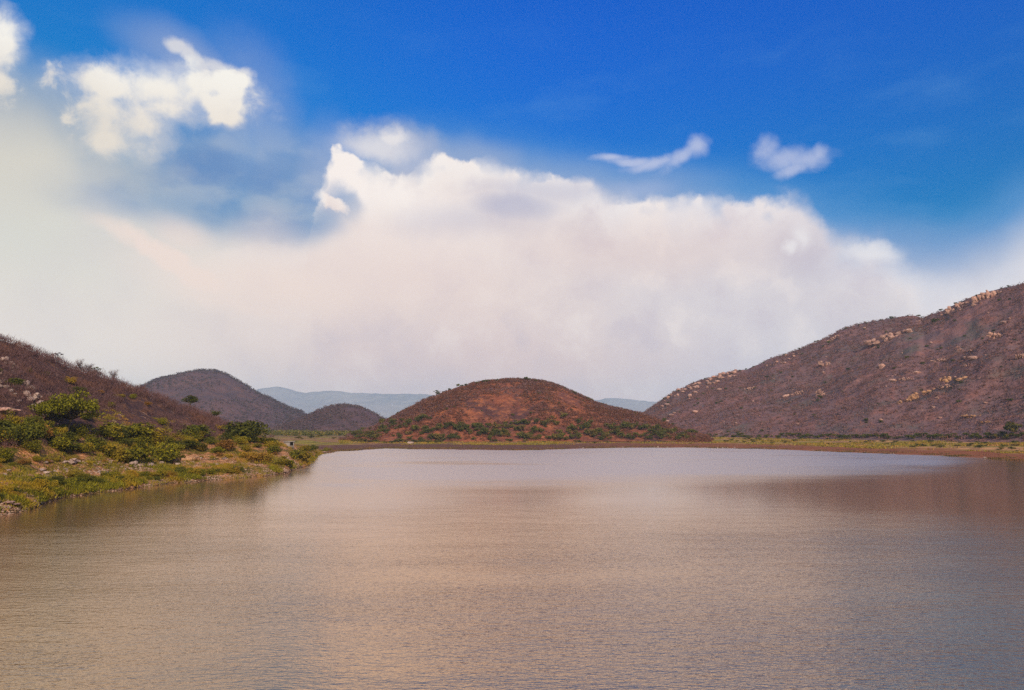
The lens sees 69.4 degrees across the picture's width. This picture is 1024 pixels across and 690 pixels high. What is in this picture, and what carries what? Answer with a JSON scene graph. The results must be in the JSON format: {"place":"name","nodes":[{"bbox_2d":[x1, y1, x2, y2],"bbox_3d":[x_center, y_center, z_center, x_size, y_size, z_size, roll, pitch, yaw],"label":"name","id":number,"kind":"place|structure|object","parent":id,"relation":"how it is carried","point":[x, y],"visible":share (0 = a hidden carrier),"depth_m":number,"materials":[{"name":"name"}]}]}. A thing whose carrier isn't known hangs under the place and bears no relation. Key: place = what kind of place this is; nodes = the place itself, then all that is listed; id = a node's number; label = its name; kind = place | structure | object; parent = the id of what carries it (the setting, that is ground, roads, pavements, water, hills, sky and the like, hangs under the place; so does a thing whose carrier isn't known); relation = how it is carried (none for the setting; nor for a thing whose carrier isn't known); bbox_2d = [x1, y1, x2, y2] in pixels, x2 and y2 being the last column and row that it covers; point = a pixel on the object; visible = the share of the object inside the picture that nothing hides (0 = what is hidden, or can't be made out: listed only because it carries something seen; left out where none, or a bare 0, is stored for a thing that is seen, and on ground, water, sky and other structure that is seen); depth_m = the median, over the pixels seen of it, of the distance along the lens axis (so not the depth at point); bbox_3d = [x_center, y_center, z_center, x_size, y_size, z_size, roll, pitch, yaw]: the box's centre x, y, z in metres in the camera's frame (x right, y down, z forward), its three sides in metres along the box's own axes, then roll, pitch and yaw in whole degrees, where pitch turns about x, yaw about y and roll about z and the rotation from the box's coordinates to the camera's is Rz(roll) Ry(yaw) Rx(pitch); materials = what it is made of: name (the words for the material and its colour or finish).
{"place":"outdoors","nodes":[
{"label":"outdoors","id":0,"kind":"place"},
{"bbox_2d":[0,340,320,514],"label":"hill","id":1,"kind":"structure","parent":0,"point":[137,405],"depth_m":186.29,"materials":[{"name":"soil"}]},
{"bbox_2d":[0,484,13,492],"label":"shrub","id":2,"kind":"object","parent":1,"relation":"on","point":[6,489],"visible":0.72,"depth_m":107.84,"materials":[{"name":"green plant"}]},
{"bbox_2d":[0,447,17,461],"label":"bush","id":3,"kind":"object","parent":1,"relation":"on","point":[6,455],"visible":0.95,"depth_m":132.76,"materials":[{"name":"green plant"}]},
{"bbox_2d":[3,408,15,416],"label":"shrub","id":4,"kind":"object","parent":1,"relation":"on","point":[10,412],"visible":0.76,"depth_m":152.41,"materials":[{"name":"green plant"}]},
{"bbox_2d":[0,407,20,412],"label":"rock outcrop","id":5,"kind":"object","parent":1,"relation":"on","point":[3,409],"visible":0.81,"depth_m":152.12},
{"bbox_2d":[0,428,21,442],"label":"bush","id":6,"kind":"object","parent":1,"relation":"on","point":[9,438],"visible":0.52,"depth_m":139.63,"materials":[{"name":"green plant"}]},
{"bbox_2d":[4,415,24,425],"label":"bush","id":7,"kind":"object","parent":1,"relation":"on","point":[18,419],"visible":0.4,"depth_m":145.46,"materials":[{"name":"green plant"}]},
{"bbox_2d":[4,378,25,384],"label":"bush","id":8,"kind":"object","parent":1,"relation":"on","point":[15,380],"visible":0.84,"depth_m":165.68,"materials":[{"name":"green plant"}]},
{"bbox_2d":[0,420,34,444],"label":"bush","id":9,"kind":"object","parent":1,"relation":"on","point":[7,425],"visible":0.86,"depth_m":139.87,"materials":[{"name":"green plant"}]},
{"bbox_2d":[12,487,26,493],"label":"shrub","id":10,"kind":"object","parent":1,"relation":"on","point":[15,489],"visible":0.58,"depth_m":109.84,"materials":[{"name":"green plant"}]},
{"bbox_2d":[17,440,42,451],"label":"bush","id":11,"kind":"object","parent":1,"relation":"on","point":[36,445],"visible":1,"depth_m":140.95,"materials":[{"name":"green plant"}]},
{"bbox_2d":[23,487,42,491],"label":"shrub","id":12,"kind":"object","parent":1,"relation":"on","point":[37,488],"visible":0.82,"depth_m":114.00,"materials":[{"name":"green plant"}]},
{"bbox_2d":[22,414,47,440],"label":"bush","id":13,"kind":"object","parent":1,"relation":"on","point":[31,421],"visible":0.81,"depth_m":145.20,"materials":[{"name":"green plant"}]},
{"bbox_2d":[32,455,44,460],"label":"shrub","id":14,"kind":"object","parent":1,"relation":"on","point":[36,458],"visible":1,"depth_m":139.58,"materials":[{"name":"green plant"}]},
{"bbox_2d":[29,477,49,481],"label":"shrub","id":15,"kind":"object","parent":1,"relation":"on","point":[33,479],"visible":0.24,"depth_m":121.89,"materials":[{"name":"green plant"}]},
{"bbox_2d":[32,432,48,439],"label":"bush","id":16,"kind":"object","parent":1,"relation":"on","point":[37,436],"visible":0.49,"depth_m":145.54,"materials":[{"name":"green plant"}]},
{"bbox_2d":[32,478,50,487],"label":"shrub","id":17,"kind":"object","parent":1,"relation":"on","point":[41,482],"visible":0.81,"depth_m":118.71,"materials":[{"name":"green plant"}]},
{"bbox_2d":[41,423,53,438],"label":"bush","id":18,"kind":"object","parent":1,"relation":"on","point":[49,431],"visible":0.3,"depth_m":150.56,"materials":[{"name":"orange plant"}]},
{"bbox_2d":[50,475,67,483],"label":"shrub","id":19,"kind":"object","parent":1,"relation":"on","point":[61,479],"visible":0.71,"depth_m":128.24,"materials":[{"name":"green plant"}]},
{"bbox_2d":[48,436,70,449],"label":"bush","id":20,"kind":"object","parent":1,"relation":"on","point":[58,440],"visible":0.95,"depth_m":151.33,"materials":[{"name":"green plant"}]},
{"bbox_2d":[55,427,67,433],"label":"bush","id":21,"kind":"object","parent":1,"relation":"on","point":[64,430],"visible":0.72,"depth_m":160.47,"materials":[{"name":"green plant"}]},
{"bbox_2d":[55,424,72,430],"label":"bush","id":22,"kind":"object","parent":1,"relation":"on","point":[62,425],"visible":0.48,"depth_m":162.22,"materials":[{"name":"green plant"}]},
{"bbox_2d":[58,481,72,487],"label":"shrub","id":23,"kind":"object","parent":1,"relation":"on","point":[67,484],"visible":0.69,"depth_m":129.10,"materials":[{"name":"green plant"}]},
{"bbox_2d":[50,440,81,451],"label":"bush","id":24,"kind":"object","parent":1,"relation":"on","point":[74,445],"visible":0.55,"depth_m":153.25,"materials":[{"name":"green plant"}]},
{"bbox_2d":[27,390,105,431],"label":"acacia tree","id":25,"kind":"object","parent":1,"relation":"on","point":[62,405],"visible":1,"depth_m":160.99,"materials":[{"name":"green plant"}]},
{"bbox_2d":[63,431,75,439],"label":"bush","id":26,"kind":"object","parent":1,"relation":"on","point":[69,434],"visible":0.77,"depth_m":160.69,"materials":[{"name":"green plant"}]},
{"bbox_2d":[63,376,76,383],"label":"shrub","id":27,"kind":"object","parent":1,"relation":"on","point":[71,379],"visible":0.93,"depth_m":192.91,"materials":[{"name":"green plant"}]},
{"bbox_2d":[62,458,79,464],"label":"rock outcrop","id":28,"kind":"object","parent":1,"relation":"on","point":[72,461],"visible":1,"depth_m":147.64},
{"bbox_2d":[65,469,81,477],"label":"shrub","id":29,"kind":"object","parent":1,"relation":"on","point":[69,473],"visible":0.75,"depth_m":139.69,"materials":[{"name":"green plant"}]},
{"bbox_2d":[68,435,82,440],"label":"bush","id":30,"kind":"object","parent":1,"relation":"on","point":[78,437],"visible":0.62,"depth_m":161.76,"materials":[{"name":"green plant"}]},
{"bbox_2d":[67,386,86,392],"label":"bush","id":31,"kind":"object","parent":1,"relation":"on","point":[77,388],"visible":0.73,"depth_m":190.37,"materials":[{"name":"green plant"}]},
{"bbox_2d":[70,423,92,436],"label":"bush","id":32,"kind":"object","parent":1,"relation":"on","point":[80,430],"visible":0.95,"depth_m":166.23,"materials":[{"name":"green plant"}]},
{"bbox_2d":[74,473,89,480],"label":"shrub","id":33,"kind":"object","parent":1,"relation":"on","point":[85,475],"visible":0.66,"depth_m":135.99,"materials":[{"name":"green plant"}]},
{"bbox_2d":[76,442,94,452],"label":"bush","id":34,"kind":"object","parent":1,"relation":"on","point":[85,447],"visible":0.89,"depth_m":156.97,"materials":[{"name":"green plant"}]},
{"bbox_2d":[79,412,92,419],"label":"shrub","id":35,"kind":"object","parent":1,"relation":"on","point":[85,417],"visible":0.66,"depth_m":178.21,"materials":[{"name":"green plant"}]},
{"bbox_2d":[80,437,107,448],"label":"bush","id":36,"kind":"object","parent":1,"relation":"on","point":[99,439],"visible":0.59,"depth_m":164.20,"materials":[{"name":"green plant"}]},
{"bbox_2d":[89,476,103,482],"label":"shrub","id":37,"kind":"object","parent":1,"relation":"on","point":[96,478],"visible":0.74,"depth_m":138.26,"materials":[{"name":"green plant"}]},
{"bbox_2d":[94,441,115,451],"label":"bush","id":38,"kind":"object","parent":1,"relation":"on","point":[99,449],"visible":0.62,"depth_m":164.41,"materials":[{"name":"green plant"}]},
{"bbox_2d":[89,426,123,439],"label":"bush","id":39,"kind":"object","parent":1,"relation":"on","point":[106,432],"visible":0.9,"depth_m":173.03,"materials":[{"name":"green plant"}]},
{"bbox_2d":[100,470,120,476],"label":"shrub","id":40,"kind":"object","parent":1,"relation":"on","point":[113,473],"visible":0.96,"depth_m":145.66,"materials":[{"name":"green plant"}]},
{"bbox_2d":[114,428,130,438],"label":"bush","id":41,"kind":"object","parent":1,"relation":"on","point":[124,432],"visible":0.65,"depth_m":176.08,"materials":[{"name":"green plant"}]},
{"bbox_2d":[116,438,134,444],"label":"bush","id":42,"kind":"object","parent":1,"relation":"on","point":[127,441],"visible":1,"depth_m":175.00,"materials":[{"name":"green plant"}]},
{"bbox_2d":[97,422,156,436],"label":"bush","id":43,"kind":"object","parent":1,"relation":"on","point":[137,428],"visible":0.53,"depth_m":180.35,"materials":[{"name":"green plant"}]},
{"bbox_2d":[101,443,154,461],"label":"bush","id":44,"kind":"object","parent":1,"relation":"on","point":[128,454],"visible":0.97,"depth_m":162.70,"materials":[{"name":"green plant"}]},
{"bbox_2d":[123,469,139,476],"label":"shrub","id":45,"kind":"object","parent":1,"relation":"on","point":[133,472],"visible":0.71,"depth_m":149.36,"materials":[{"name":"green plant"}]},
{"bbox_2d":[129,436,142,442],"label":"bush","id":46,"kind":"object","parent":1,"relation":"on","point":[136,439],"visible":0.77,"depth_m":179.66,"materials":[{"name":"green plant"}]},
{"bbox_2d":[0,333,274,448],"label":"leafless scrub","id":47,"kind":"object","parent":1,"relation":"on","point":[195,414],"visible":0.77,"depth_m":196.13,"materials":[{"name":"plant"}]},
{"bbox_2d":[140,471,150,476],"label":"shrub","id":48,"kind":"object","parent":1,"relation":"on","point":[145,473],"visible":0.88,"depth_m":152.35,"materials":[{"name":"green plant"}]},
{"bbox_2d":[137,435,156,443],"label":"bush","id":49,"kind":"object","parent":1,"relation":"on","point":[149,441],"visible":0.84,"depth_m":181.64,"materials":[{"name":"green plant"}]},
{"bbox_2d":[135,427,170,439],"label":"bush","id":50,"kind":"object","parent":1,"relation":"on","point":[154,431],"visible":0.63,"depth_m":184.48,"materials":[{"name":"green plant"}]},
{"bbox_2d":[0,450,317,514],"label":"rubble","id":51,"kind":"object","parent":1,"relation":"on","point":[119,488],"visible":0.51,"depth_m":158.39,"materials":[{"name":"stone"}]},
{"bbox_2d":[152,432,167,444],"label":"bush","id":52,"kind":"object","parent":1,"relation":"on","point":[162,439],"visible":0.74,"depth_m":184.50,"materials":[{"name":"green plant"}]},
{"bbox_2d":[0,439,320,512],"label":"green weeds","id":53,"kind":"object","parent":1,"relation":"on","point":[108,484],"visible":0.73,"depth_m":139.98,"materials":[{"name":"green plant"}]},
{"bbox_2d":[156,468,167,477],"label":"shrub","id":54,"kind":"object","parent":1,"relation":"on","point":[161,472],"visible":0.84,"depth_m":156.31,"materials":[{"name":"green plant"}]},
{"bbox_2d":[0,409,326,509],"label":"dry grass","id":55,"kind":"structure","parent":1,"relation":"on","point":[23,471],"depth_m":153.75,"materials":[{"name":"plant"}]},
{"bbox_2d":[157,418,169,424],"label":"shrub","id":56,"kind":"object","parent":1,"relation":"on","point":[163,421],"visible":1,"depth_m":203.06,"materials":[{"name":"green plant"}]},
{"bbox_2d":[150,441,184,463],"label":"bush","id":57,"kind":"object","parent":1,"relation":"on","point":[169,453],"visible":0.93,"depth_m":174.83,"materials":[{"name":"green plant"}]},
{"bbox_2d":[165,470,177,476],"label":"shrub","id":58,"kind":"object","parent":1,"relation":"on","point":[170,473],"visible":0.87,"depth_m":159.09,"materials":[{"name":"green plant"}]},
{"bbox_2d":[174,466,187,472],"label":"shrub","id":59,"kind":"object","parent":1,"relation":"on","point":[180,469],"visible":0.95,"depth_m":163.69,"materials":[{"name":"green plant"}]},
{"bbox_2d":[166,440,207,446],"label":"bush","id":60,"kind":"object","parent":1,"relation":"on","point":[186,443],"visible":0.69,"depth_m":192.26,"materials":[{"name":"green plant"}]},
{"bbox_2d":[182,395,197,403],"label":"tree","id":61,"kind":"object","parent":1,"relation":"on","point":[193,399],"visible":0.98,"depth_m":237.41,"materials":[{"name":"green plant"}]},
{"bbox_2d":[182,436,197,446],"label":"bush","id":62,"kind":"object","parent":1,"relation":"on","point":[190,438],"visible":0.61,"depth_m":193.93,"materials":[{"name":"green plant"}]},
{"bbox_2d":[171,424,215,434],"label":"bush","id":63,"kind":"object","parent":1,"relation":"on","point":[198,428],"visible":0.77,"depth_m":204.19,"materials":[{"name":"green plant"}]},
{"bbox_2d":[186,468,200,474],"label":"shrub","id":64,"kind":"object","parent":1,"relation":"on","point":[194,471],"visible":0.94,"depth_m":163.85,"materials":[{"name":"green plant"}]},
{"bbox_2d":[188,430,205,439],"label":"bush","id":65,"kind":"object","parent":1,"relation":"on","point":[197,436],"visible":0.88,"depth_m":201.81,"materials":[{"name":"green plant"}]},
{"bbox_2d":[194,445,205,450],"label":"bush","id":66,"kind":"object","parent":1,"relation":"on","point":[199,447],"visible":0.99,"depth_m":194.39,"materials":[{"name":"green plant"}]},
{"bbox_2d":[203,467,216,473],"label":"shrub","id":67,"kind":"object","parent":1,"relation":"on","point":[212,470],"visible":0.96,"depth_m":168.76,"materials":[{"name":"green plant"}]},
{"bbox_2d":[209,446,225,452],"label":"bush","id":68,"kind":"object","parent":1,"relation":"on","point":[216,449],"visible":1,"depth_m":194.79,"materials":[{"name":"green plant"}]},
{"bbox_2d":[214,439,237,450],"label":"bush","id":69,"kind":"object","parent":1,"relation":"on","point":[228,445],"visible":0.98,"depth_m":198.29,"materials":[{"name":"orange plant"}]},
{"bbox_2d":[218,432,235,441],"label":"bush","id":70,"kind":"object","parent":1,"relation":"on","point":[229,435],"visible":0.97,"depth_m":210.62,"materials":[{"name":"green plant"}]},
{"bbox_2d":[226,466,240,472],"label":"shrub","id":71,"kind":"object","parent":1,"relation":"on","point":[235,470],"visible":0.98,"depth_m":172.19,"materials":[{"name":"green plant"}]},
{"bbox_2d":[231,436,248,444],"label":"bush","id":72,"kind":"object","parent":1,"relation":"on","point":[239,440],"visible":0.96,"depth_m":211.69,"materials":[{"name":"green plant"}]},
{"bbox_2d":[221,420,270,438],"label":"bush","id":73,"kind":"object","parent":1,"relation":"on","point":[246,428],"visible":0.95,"depth_m":220.78,"materials":[{"name":"green plant"}]},
{"bbox_2d":[240,443,254,451],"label":"bush","id":74,"kind":"object","parent":1,"relation":"on","point":[246,447],"visible":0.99,"depth_m":205.26,"materials":[{"name":"green plant"}]},
{"bbox_2d":[239,452,256,458],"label":"bush","id":75,"kind":"object","parent":1,"relation":"on","point":[244,454],"visible":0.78,"depth_m":195.16,"materials":[{"name":"green plant"}]},
{"bbox_2d":[247,452,274,462],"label":"bush","id":76,"kind":"object","parent":1,"relation":"on","point":[260,457],"visible":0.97,"depth_m":192.64,"materials":[{"name":"green plant"}]},
{"bbox_2d":[262,445,279,452],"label":"bush","id":77,"kind":"object","parent":1,"relation":"on","point":[271,446],"visible":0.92,"depth_m":213.53,"materials":[{"name":"green plant"}]},
{"bbox_2d":[263,441,284,446],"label":"bush","id":78,"kind":"object","parent":1,"relation":"on","point":[271,443],"visible":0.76,"depth_m":222.02,"materials":[{"name":"green plant"}]},
{"bbox_2d":[271,458,294,463],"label":"bush","id":79,"kind":"object","parent":1,"relation":"on","point":[282,460],"visible":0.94,"depth_m":195.79,"materials":[{"name":"green plant"}]},
{"bbox_2d":[283,441,294,448],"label":"shelter","id":80,"kind":"object","parent":1,"relation":"on","point":[290,443],"visible":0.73,"depth_m":235.85,"materials":[{"name":"paint"}]},
{"bbox_2d":[289,448,310,460],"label":"bush","id":81,"kind":"object","parent":1,"relation":"on","point":[300,455],"visible":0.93,"depth_m":220.82,"materials":[{"name":"green plant"}]},
{"bbox_2d":[299,445,310,450],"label":"bush","id":82,"kind":"object","parent":1,"relation":"on","point":[306,447],"visible":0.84,"depth_m":244.77,"materials":[{"name":"green plant"}]},
{"bbox_2d":[144,370,303,428],"bbox_3d":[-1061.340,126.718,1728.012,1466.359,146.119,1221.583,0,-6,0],"label":"hill","id":83,"kind":"structure","parent":0,"point":[228,388],"depth_m":1592.30,"materials":[{"name":"soil"}]},
{"bbox_2d":[140,368,305,426],"bbox_3d":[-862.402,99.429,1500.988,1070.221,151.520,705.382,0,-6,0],"label":"scrub","id":84,"kind":"object","parent":83,"relation":"on","point":[287,407],"visible":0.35,"depth_m":1631.45,"materials":[{"name":"plant"}]},
{"bbox_2d":[286,405,380,431],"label":"hill","id":85,"kind":"structure","parent":0,"point":[365,423],"depth_m":1097.89,"materials":[{"name":"soil"}]},
{"bbox_2d":[268,402,385,430],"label":"scrub","id":86,"kind":"object","parent":85,"relation":"on","point":[282,427],"visible":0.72,"depth_m":1118.56,"materials":[{"name":"plant"}]},
{"bbox_2d":[256,387,656,418],"bbox_3d":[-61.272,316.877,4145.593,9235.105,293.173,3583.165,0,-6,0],"label":"mountains","id":87,"kind":"structure","parent":0,"point":[386,406],"depth_m":4916.40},
{"bbox_2d":[0,448,1023,689],"bbox_3d":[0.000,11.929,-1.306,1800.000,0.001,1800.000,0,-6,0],"label":"water","id":88,"kind":"structure","parent":0,"point":[616,569],"depth_m":59.36,"materials":[{"name":"liquid"}]},
{"bbox_2d":[0,0,1023,401],"label":"sky","id":89,"kind":"structure","parent":0,"point":[641,200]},
{"bbox_2d":[351,381,711,441],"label":"hill","id":90,"kind":"structure","parent":0,"point":[505,409],"depth_m":539.39,"materials":[{"name":"soil"}]},
{"bbox_2d":[339,377,713,441],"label":"scrub","id":91,"kind":"object","parent":90,"relation":"on","point":[625,415],"visible":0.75,"depth_m":564.98,"materials":[{"name":"plant"}]},
{"bbox_2d":[264,434,1023,460],"bbox_3d":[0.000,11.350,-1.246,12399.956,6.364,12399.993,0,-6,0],"label":"ground","id":92,"kind":"structure","parent":0,"point":[325,441],"depth_m":414.77,"materials":[{"name":"soil"}]},
{"bbox_2d":[262,429,356,435],"bbox_3d":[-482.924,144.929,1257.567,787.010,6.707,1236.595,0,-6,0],"label":"woodland","id":93,"kind":"object","parent":92,"relation":"on","point":[296,432],"visible":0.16,"depth_m":742.19,"materials":[{"name":"plant"}]},
{"bbox_2d":[326,445,1023,460],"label":"sedge","id":94,"kind":"object","parent":92,"relation":"on","point":[858,451],"visible":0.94,"depth_m":382.75,"materials":[{"name":"plant"}]},
{"bbox_2d":[337,437,1023,453],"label":"marsh grass","id":95,"kind":"structure","parent":92,"relation":"on","point":[847,444],"depth_m":444.70,"materials":[{"name":"plant"}]},
{"bbox_2d":[645,284,1023,442],"bbox_3d":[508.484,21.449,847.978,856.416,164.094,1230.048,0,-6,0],"label":"hill","id":96,"kind":"structure","parent":0,"point":[937,337],"depth_m":622.86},
{"bbox_2d":[644,281,1023,441],"bbox_3d":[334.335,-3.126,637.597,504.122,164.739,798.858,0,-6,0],"label":"scrub","id":97,"kind":"object","parent":96,"relation":"on","point":[744,377],"visible":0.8,"depth_m":647.69,"materials":[{"name":"plant"}]},
{"bbox_2d":[863,328,912,345],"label":"rock outcrop","id":98,"kind":"object","parent":96,"relation":"on","point":[886,337],"visible":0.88,"depth_m":727.66,"materials":[{"name":"stone"}]},
{"bbox_2d":[896,395,918,403],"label":"rock outcrop","id":99,"kind":"object","parent":96,"relation":"on","point":[911,398],"visible":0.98,"depth_m":544.15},
{"bbox_2d":[939,376,968,382],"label":"rock outcrop","id":100,"kind":"object","parent":96,"relation":"on","point":[948,379],"visible":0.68,"depth_m":534.82,"materials":[{"name":"stone"}]},
{"bbox_2d":[945,302,964,314],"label":"rock outcrop","id":101,"kind":"object","parent":96,"relation":"on","point":[948,310],"visible":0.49,"depth_m":745.58,"materials":[{"name":"stone"}]},
{"bbox_2d":[971,290,996,302],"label":"rock outcrop","id":102,"kind":"object","parent":96,"relation":"on","point":[983,295],"visible":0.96,"depth_m":707.25,"materials":[{"name":"stone"}]},
{"bbox_2d":[986,332,1001,338],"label":"rock outcrop","id":103,"kind":"object","parent":96,"relation":"on","point":[990,335],"visible":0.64,"depth_m":575.68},
{"bbox_2d":[1003,421,1021,432],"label":"tree","id":104,"kind":"object","parent":96,"relation":"on","point":[1012,427],"visible":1,"depth_m":426.10,"materials":[{"name":"green plant"}]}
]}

